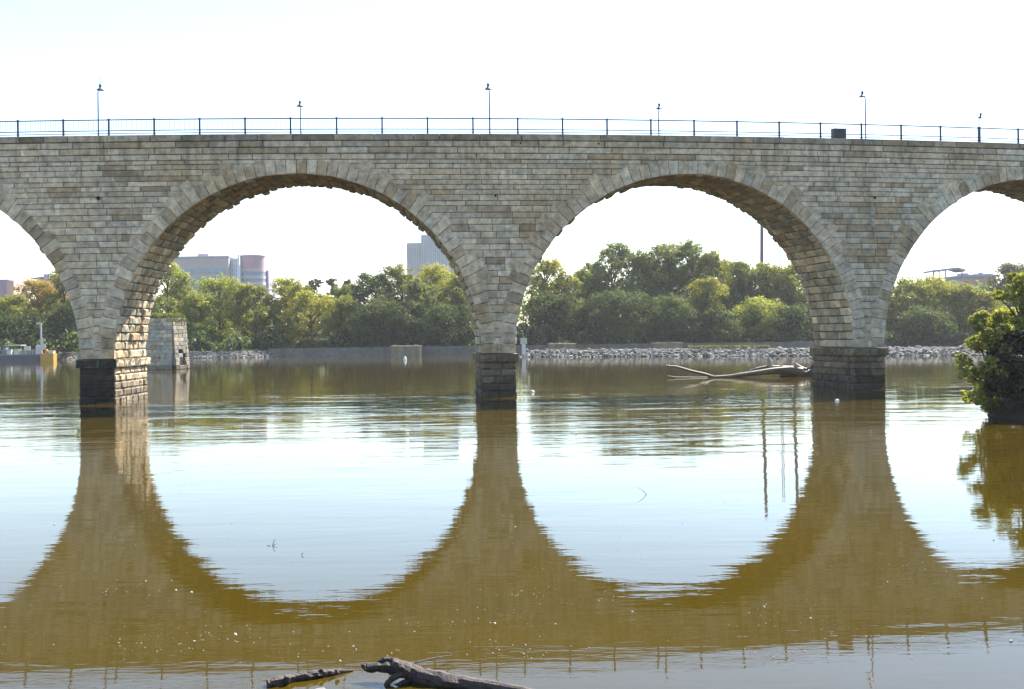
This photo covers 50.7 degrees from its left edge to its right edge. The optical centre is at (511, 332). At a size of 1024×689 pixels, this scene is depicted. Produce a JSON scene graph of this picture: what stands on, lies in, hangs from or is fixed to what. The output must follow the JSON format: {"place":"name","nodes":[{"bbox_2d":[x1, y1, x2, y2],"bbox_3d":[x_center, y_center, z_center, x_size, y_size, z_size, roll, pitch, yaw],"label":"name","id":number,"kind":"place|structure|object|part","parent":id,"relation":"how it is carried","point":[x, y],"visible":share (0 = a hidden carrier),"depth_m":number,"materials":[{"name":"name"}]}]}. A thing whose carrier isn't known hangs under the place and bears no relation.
{"place":"outdoors","nodes":[
{"label":"outdoors","id":0,"kind":"place"},
{"bbox_2d":[0,353,1023,688],"bbox_3d":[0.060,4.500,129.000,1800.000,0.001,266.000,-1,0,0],"label":"river water","id":1,"kind":"structure","parent":0,"point":[572,541],"depth_m":25.08,"materials":[{"name":"brown liquid"}]},
{"bbox_2d":[0,345,39,360],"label":"work barge","id":2,"kind":"object","parent":1,"relation":"on","point":[16,355],"visible":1,"depth_m":228.00,"materials":[{"name":"paint"}]},
{"bbox_2d":[24,346,29,350],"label":"notice board","id":3,"kind":"object","parent":2,"relation":"on","point":[26,348],"visible":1,"depth_m":228.55,"materials":[{"name":"paint"}]},
{"bbox_2d":[36,323,45,353],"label":"signal mast","id":4,"kind":"object","parent":2,"relation":"on","point":[41,347],"visible":1,"depth_m":228.65,"materials":[{"name":"metal"}]},
{"bbox_2d":[40,349,56,360],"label":"yellow container","id":5,"kind":"object","parent":1,"relation":"on","point":[46,355],"visible":0.96,"depth_m":227.50,"materials":[{"name":"paint"}]},
{"bbox_2d":[145,312,189,369],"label":"ruined pier","id":6,"kind":"structure","parent":1,"relation":"in","point":[166,348],"depth_m":152.32,"materials":[{"name":"stone"}]},
{"bbox_2d":[266,667,353,686],"bbox_3d":[-2.621,4.495,14.173,1.179,0.171,0.239,-1,0,-26],"label":"sunken log","id":7,"kind":"object","parent":1,"relation":"on","point":[284,679],"visible":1,"depth_m":14.13,"materials":[{"name":"wood"}]},
{"bbox_2d":[390,345,421,354],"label":"mooring cell","id":8,"kind":"object","parent":1,"relation":"in","point":[407,350],"visible":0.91,"depth_m":234.16,"materials":[{"name":"concrete"}]},
{"bbox_2d":[361,655,531,688],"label":"driftwood log","id":9,"kind":"object","parent":1,"relation":"in","point":[395,668],"visible":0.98,"depth_m":13.87,"materials":[{"name":"grey wood"}]},
{"bbox_2d":[3,455,1017,660],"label":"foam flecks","id":10,"kind":"object","parent":1,"relation":"on","point":[497,608],"visible":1,"depth_m":16.80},
{"bbox_2d":[0,134,1023,402],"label":"stone bridge","id":11,"kind":"structure","parent":1,"relation":"in","point":[110,224],"depth_m":77.17,"materials":[{"name":"stone"}]},
{"bbox_2d":[96,83,103,134],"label":"street lamp","id":12,"kind":"object","parent":11,"relation":"on","point":[99,88],"visible":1,"depth_m":76.05,"materials":[{"name":"metal"}]},
{"bbox_2d":[297,101,302,133],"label":"street lamp","id":13,"kind":"object","parent":11,"relation":"on","point":[299,105],"visible":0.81,"depth_m":82.29,"materials":[{"name":"metal"}]},
{"bbox_2d":[485,83,491,133],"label":"street lamp","id":14,"kind":"object","parent":11,"relation":"on","point":[488,87],"visible":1,"depth_m":77.36,"materials":[{"name":"metal"}]},
{"bbox_2d":[0,117,1023,142],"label":"bridge railing","id":15,"kind":"object","parent":11,"relation":"on","point":[820,133],"visible":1,"depth_m":77.33,"materials":[{"name":"metal"}]},
{"bbox_2d":[656,103,662,134],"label":"street lamp","id":16,"kind":"object","parent":11,"relation":"on","point":[658,108],"visible":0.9,"depth_m":84.97,"materials":[{"name":"metal"}]},
{"bbox_2d":[830,128,846,137],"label":"utility cabinet","id":17,"kind":"object","parent":11,"relation":"on","point":[839,131],"visible":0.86,"depth_m":81.04,"materials":[{"name":"metal"}]},
{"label":"door","id":18,"kind":"part","parent":17,"relation":"part of","materials":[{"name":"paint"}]},
{"bbox_2d":[859,89,866,138],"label":"street lamp","id":19,"kind":"object","parent":11,"relation":"on","point":[862,95],"visible":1,"depth_m":81.54,"materials":[{"name":"metal"}]},
{"bbox_2d":[978,107,983,126],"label":"street lamp","id":20,"kind":"object","parent":11,"relation":"on","point":[980,116],"visible":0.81,"depth_m":90.44,"materials":[{"name":"metal"}]},
{"bbox_2d":[548,343,575,349],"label":"mooring cell","id":21,"kind":"object","parent":1,"relation":"in","point":[557,346],"visible":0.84,"depth_m":236.16,"materials":[{"name":"concrete"}]},
{"bbox_2d":[651,342,682,348],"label":"mooring cell","id":22,"kind":"object","parent":1,"relation":"in","point":[667,345],"visible":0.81,"depth_m":236.16,"materials":[{"name":"concrete"}]},
{"bbox_2d":[666,356,813,377],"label":"driftwood tree","id":23,"kind":"object","parent":1,"relation":"in","point":[794,370],"visible":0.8,"depth_m":102.88,"materials":[{"name":"wood"}]},
{"bbox_2d":[0,325,1023,419],"bbox_3d":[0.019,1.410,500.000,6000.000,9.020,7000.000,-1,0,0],"label":"ground","id":24,"kind":"structure","parent":0,"point":[1014,413],"depth_m":243.29,"materials":[{"name":"grey stone"}]},
{"bbox_2d":[0,279,27,314],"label":"brick building","id":25,"kind":"structure","parent":24,"relation":"on","point":[6,286],"depth_m":420.00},
{"bbox_2d":[0,293,43,340],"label":"broadleaf tree","id":26,"kind":"object","parent":24,"relation":"on","point":[11,303],"visible":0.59,"depth_m":248.93,"materials":[{"name":"green plant"}]},
{"bbox_2d":[0,308,57,347],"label":"broadleaf tree","id":27,"kind":"object","parent":24,"relation":"on","point":[23,325],"visible":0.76,"depth_m":243.27,"materials":[{"name":"green plant"}]},
{"bbox_2d":[12,277,68,341],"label":"broadleaf tree","id":28,"kind":"object","parent":24,"relation":"on","point":[38,289],"visible":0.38,"depth_m":259.24,"materials":[{"name":"green plant"}]},
{"bbox_2d":[31,274,66,310],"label":"long roofed building","id":29,"kind":"structure","parent":24,"relation":"on","point":[45,276],"depth_m":429.46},
{"bbox_2d":[40,269,74,339],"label":"broadleaf tree","id":30,"kind":"object","parent":24,"relation":"on","point":[60,293],"visible":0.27,"depth_m":253.93,"materials":[{"name":"green plant"}]},
{"bbox_2d":[43,300,77,347],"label":"broadleaf tree","id":31,"kind":"object","parent":24,"relation":"on","point":[67,323],"visible":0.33,"depth_m":242.69,"materials":[{"name":"green plant"}]},
{"bbox_2d":[66,350,279,359],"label":"rocky shore","id":32,"kind":"structure","parent":24,"relation":"on","point":[225,354],"depth_m":233.50,"materials":[{"name":"stone"}]},
{"bbox_2d":[151,262,198,325],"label":"broadleaf tree","id":33,"kind":"object","parent":24,"relation":"on","point":[173,294],"visible":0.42,"depth_m":251.35,"materials":[{"name":"green plant"}]},
{"bbox_2d":[172,291,225,345],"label":"broadleaf tree","id":34,"kind":"object","parent":24,"relation":"on","point":[198,300],"visible":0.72,"depth_m":244.96,"materials":[{"name":"green plant"}]},
{"bbox_2d":[189,272,250,341],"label":"broadleaf tree","id":35,"kind":"object","parent":24,"relation":"on","point":[229,292],"visible":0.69,"depth_m":250.87,"materials":[{"name":"green plant"}]},
{"bbox_2d":[170,253,275,327],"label":"office block","id":36,"kind":"structure","parent":24,"relation":"on","point":[250,269],"depth_m":450.00,"materials":[{"name":"grey glass"}]},
{"bbox_2d":[226,283,285,344],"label":"broadleaf tree","id":37,"kind":"object","parent":24,"relation":"on","point":[262,312],"visible":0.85,"depth_m":249.00,"materials":[{"name":"green plant"}]},
{"bbox_2d":[258,276,318,342],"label":"broadleaf tree","id":38,"kind":"object","parent":24,"relation":"on","point":[287,288],"visible":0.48,"depth_m":253.29,"materials":[{"name":"green plant"}]},
{"bbox_2d":[279,289,344,346],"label":"broadleaf tree","id":39,"kind":"object","parent":24,"relation":"on","point":[306,299],"visible":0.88,"depth_m":247.82,"materials":[{"name":"green plant"}]},
{"bbox_2d":[306,278,323,327],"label":"broadleaf tree","id":40,"kind":"object","parent":24,"relation":"on","point":[311,282],"visible":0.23,"depth_m":319.71,"materials":[{"name":"green plant"}]},
{"bbox_2d":[325,278,337,299],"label":"broadleaf tree","id":41,"kind":"object","parent":24,"relation":"on","point":[331,282],"visible":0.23,"depth_m":321.30,"materials":[{"name":"green plant"}]},
{"bbox_2d":[315,294,361,345],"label":"broadleaf tree","id":42,"kind":"object","parent":24,"relation":"on","point":[345,303],"visible":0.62,"depth_m":249.89,"materials":[{"name":"green plant"}]},
{"bbox_2d":[320,283,362,329],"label":"broadleaf tree","id":43,"kind":"object","parent":24,"relation":"on","point":[344,289],"visible":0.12,"depth_m":261.95,"materials":[{"name":"green plant"}]},
{"bbox_2d":[341,279,356,299],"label":"broadleaf tree","id":44,"kind":"object","parent":24,"relation":"on","point":[347,281],"visible":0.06,"depth_m":317.71,"materials":[{"name":"green plant"}]},
{"bbox_2d":[345,269,404,329],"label":"broadleaf tree","id":45,"kind":"object","parent":24,"relation":"on","point":[370,285],"visible":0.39,"depth_m":254.82,"materials":[{"name":"green plant"}]},
{"bbox_2d":[342,297,419,346],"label":"broadleaf tree","id":46,"kind":"object","parent":24,"relation":"on","point":[381,311],"visible":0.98,"depth_m":244.52,"materials":[{"name":"green plant"}]},
{"bbox_2d":[371,262,427,335],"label":"broadleaf tree","id":47,"kind":"object","parent":24,"relation":"on","point":[400,278],"visible":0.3,"depth_m":259.71,"materials":[{"name":"green plant"}]},
{"bbox_2d":[400,277,450,342],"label":"broadleaf tree","id":48,"kind":"object","parent":24,"relation":"on","point":[414,288],"visible":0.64,"depth_m":249.47,"materials":[{"name":"green plant"}]},
{"bbox_2d":[407,234,457,300],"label":"apartment tower","id":49,"kind":"structure","parent":24,"relation":"on","point":[425,251],"depth_m":600.00,"materials":[{"name":"grey glass"}]},
{"bbox_2d":[417,262,452,337],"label":"broadleaf tree","id":50,"kind":"object","parent":24,"relation":"on","point":[435,273],"visible":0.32,"depth_m":261.03,"materials":[{"name":"green plant"}]},
{"bbox_2d":[413,301,474,346],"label":"broadleaf tree","id":51,"kind":"object","parent":24,"relation":"on","point":[443,316],"visible":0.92,"depth_m":243.55,"materials":[{"name":"green plant"}]},
{"bbox_2d":[437,272,475,338],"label":"broadleaf tree","id":52,"kind":"object","parent":24,"relation":"on","point":[458,298],"visible":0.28,"depth_m":253.61,"materials":[{"name":"green plant"}]},
{"bbox_2d":[0,316,1001,354],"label":"undergrowth","id":53,"kind":"object","parent":24,"relation":"on","point":[243,340],"visible":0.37,"depth_m":243.63,"materials":[{"name":"green plant"}]},
{"bbox_2d":[0,277,1020,340],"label":"distant wood","id":54,"kind":"object","parent":24,"relation":"on","point":[525,301],"depth_m":297.18,"materials":[{"name":"green plant"}]},
{"bbox_2d":[269,341,813,355],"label":"lock wall","id":55,"kind":"structure","parent":24,"relation":"on","point":[354,351],"depth_m":239.00,"materials":[{"name":"concrete"}]},
{"bbox_2d":[522,257,567,338],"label":"broadleaf tree","id":56,"kind":"object","parent":24,"relation":"on","point":[547,268],"visible":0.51,"depth_m":256.33,"materials":[{"name":"green plant"}]},
{"bbox_2d":[522,287,595,344],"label":"broadleaf tree","id":57,"kind":"object","parent":24,"relation":"on","point":[551,302],"visible":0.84,"depth_m":248.19,"materials":[{"name":"green plant"}]},
{"bbox_2d":[544,273,588,340],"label":"broadleaf tree","id":58,"kind":"object","parent":24,"relation":"on","point":[569,282],"visible":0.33,"depth_m":254.44,"materials":[{"name":"green plant"}]},
{"bbox_2d":[571,268,601,333],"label":"broadleaf tree","id":59,"kind":"object","parent":24,"relation":"on","point":[584,276],"visible":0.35,"depth_m":260.07,"materials":[{"name":"green plant"}]},
{"bbox_2d":[577,260,613,335],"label":"broadleaf tree","id":60,"kind":"object","parent":24,"relation":"on","point":[588,266],"visible":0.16,"depth_m":267.64,"materials":[{"name":"green plant"}]},
{"bbox_2d":[587,241,642,332],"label":"broadleaf tree","id":61,"kind":"object","parent":24,"relation":"on","point":[617,256],"visible":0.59,"depth_m":264.38,"materials":[{"name":"green plant"}]},
{"bbox_2d":[580,289,654,343],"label":"broadleaf tree","id":62,"kind":"object","parent":24,"relation":"on","point":[616,304],"visible":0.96,"depth_m":245.96,"materials":[{"name":"green plant"}]},
{"bbox_2d":[613,247,675,333],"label":"broadleaf tree","id":63,"kind":"object","parent":24,"relation":"on","point":[641,260],"visible":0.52,"depth_m":265.02,"materials":[{"name":"green plant"}]},
{"bbox_2d":[624,256,684,331],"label":"broadleaf tree","id":64,"kind":"object","parent":24,"relation":"on","point":[650,279],"visible":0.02,"depth_m":274.10,"materials":[{"name":"green plant"}]},
{"bbox_2d":[638,240,698,330],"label":"broadleaf tree","id":65,"kind":"object","parent":24,"relation":"on","point":[665,251],"visible":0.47,"depth_m":264.96,"materials":[{"name":"green plant"}]},
{"bbox_2d":[633,291,704,342],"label":"broadleaf tree","id":66,"kind":"object","parent":24,"relation":"on","point":[668,307],"visible":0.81,"depth_m":245.81,"materials":[{"name":"green plant"}]},
{"bbox_2d":[660,238,722,310],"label":"broadleaf tree","id":67,"kind":"object","parent":24,"relation":"on","point":[689,250],"visible":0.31,"depth_m":264.70,"materials":[{"name":"green plant"}]},
{"bbox_2d":[683,275,735,333],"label":"broadleaf tree","id":68,"kind":"object","parent":24,"relation":"on","point":[704,290],"visible":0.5,"depth_m":251.48,"materials":[{"name":"green plant"}]},
{"bbox_2d":[687,249,733,310],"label":"broadleaf tree","id":69,"kind":"object","parent":24,"relation":"on","point":[711,259],"visible":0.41,"depth_m":262.78,"materials":[{"name":"green plant"}]},
{"bbox_2d":[683,306,747,342],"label":"broadleaf tree","id":70,"kind":"object","parent":24,"relation":"on","point":[707,319],"visible":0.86,"depth_m":244.34,"materials":[{"name":"green plant"}]},
{"bbox_2d":[714,258,748,319],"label":"broadleaf tree","id":71,"kind":"object","parent":24,"relation":"on","point":[724,259],"visible":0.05,"depth_m":268.99,"materials":[{"name":"green plant"}]},
{"bbox_2d":[716,260,765,334],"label":"broadleaf tree","id":72,"kind":"object","parent":24,"relation":"on","point":[742,269],"visible":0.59,"depth_m":259.79,"materials":[{"name":"green plant"}]},
{"bbox_2d":[519,346,985,356],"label":"riprap dyke","id":73,"kind":"structure","parent":24,"relation":"on","point":[796,351],"depth_m":188.29,"materials":[{"name":"stone"}]},
{"bbox_2d":[520,335,526,353],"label":"river sign","id":74,"kind":"object","parent":73,"relation":"on","point":[523,341],"visible":1,"depth_m":200.90,"materials":[{"name":"metal"}]},
{"bbox_2d":[688,345,769,348],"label":"dry grass","id":75,"kind":"structure","parent":73,"relation":"on","point":[725,346],"depth_m":189.41,"materials":[{"name":"green plant"}]},
{"bbox_2d":[727,295,795,341],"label":"broadleaf tree","id":76,"kind":"object","parent":24,"relation":"on","point":[754,308],"visible":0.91,"depth_m":247.55,"materials":[{"name":"green plant"}]},
{"bbox_2d":[760,225,763,263],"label":"tall pole","id":77,"kind":"object","parent":24,"relation":"on","point":[761,246],"visible":0.16,"depth_m":399.45,"materials":[{"name":"grey metal"}]},
{"bbox_2d":[737,260,787,322],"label":"broadleaf tree","id":78,"kind":"object","parent":24,"relation":"on","point":[764,269],"visible":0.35,"depth_m":260.82,"materials":[{"name":"green plant"}]},
{"bbox_2d":[758,267,802,317],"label":"broadleaf tree","id":79,"kind":"object","parent":24,"relation":"on","point":[798,285],"visible":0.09,"depth_m":265.25,"materials":[{"name":"green plant"}]},
{"bbox_2d":[758,303,813,341],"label":"broadleaf tree","id":80,"kind":"object","parent":24,"relation":"on","point":[792,312],"visible":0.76,"depth_m":244.91,"materials":[{"name":"green plant"}]},
{"bbox_2d":[766,261,809,326],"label":"broadleaf tree","id":81,"kind":"object","parent":24,"relation":"on","point":[789,288],"visible":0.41,"depth_m":259.39,"materials":[{"name":"green plant"}]},
{"bbox_2d":[803,303,811,324],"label":"broadleaf tree","id":82,"kind":"object","parent":24,"relation":"on","point":[809,318],"visible":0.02,"depth_m":257.00,"materials":[{"name":"green plant"}]},
{"bbox_2d":[885,289,901,335],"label":"broadleaf tree","id":83,"kind":"object","parent":24,"relation":"on","point":[889,323],"visible":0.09,"depth_m":254.39,"materials":[{"name":"green plant"}]},
{"bbox_2d":[886,274,935,334],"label":"broadleaf tree","id":84,"kind":"object","parent":24,"relation":"on","point":[904,288],"visible":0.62,"depth_m":253.56,"materials":[{"name":"green plant"}]},
{"bbox_2d":[887,304,957,340],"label":"broadleaf tree","id":85,"kind":"object","parent":24,"relation":"on","point":[913,319],"visible":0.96,"depth_m":243.31,"materials":[{"name":"green plant"}]},
{"bbox_2d":[914,274,967,314],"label":"broadleaf tree","id":86,"kind":"object","parent":24,"relation":"on","point":[935,283],"visible":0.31,"depth_m":256.99,"materials":[{"name":"green plant"}]},
{"bbox_2d":[923,267,965,285],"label":"canopy roof","id":87,"kind":"structure","parent":24,"relation":"on","point":[957,270],"depth_m":400.77,"materials":[{"name":"grey metal"}]},
{"bbox_2d":[932,281,989,336],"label":"broadleaf tree","id":88,"kind":"object","parent":24,"relation":"on","point":[959,290],"visible":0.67,"depth_m":252.13,"materials":[{"name":"green plant"}]},
{"bbox_2d":[944,273,999,287],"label":"red banded building","id":89,"kind":"structure","parent":24,"relation":"on","point":[967,277],"depth_m":430.00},
{"bbox_2d":[954,309,1023,416],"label":"riverside bush","id":90,"kind":"object","parent":24,"relation":"on","point":[999,325],"visible":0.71,"depth_m":53.53,"materials":[{"name":"green plant"}]},
{"bbox_2d":[969,289,1008,313],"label":"broadleaf tree","id":91,"kind":"object","parent":24,"relation":"on","point":[991,303],"visible":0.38,"depth_m":254.32,"materials":[{"name":"green plant"}]},
{"bbox_2d":[982,260,1023,321],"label":"broadleaf tree","id":92,"kind":"object","parent":24,"relation":"on","point":[1005,268],"visible":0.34,"depth_m":298.29,"materials":[{"name":"green plant"}]},
{"bbox_2d":[983,270,1023,375],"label":"riverside bush","id":93,"kind":"object","parent":24,"relation":"on","point":[1015,294],"visible":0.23,"depth_m":55.90,"materials":[{"name":"green plant"}]},
{"bbox_2d":[984,328,1023,409],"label":"riverside bush","id":94,"kind":"object","parent":24,"relation":"on","point":[1014,368],"visible":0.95,"depth_m":52.59,"materials":[{"name":"green plant"}]},
{"bbox_2d":[0,0,1023,327],"label":"sky","id":95,"kind":"structure","parent":0,"point":[914,62],"materials":[{"name":"white"}]}
]}

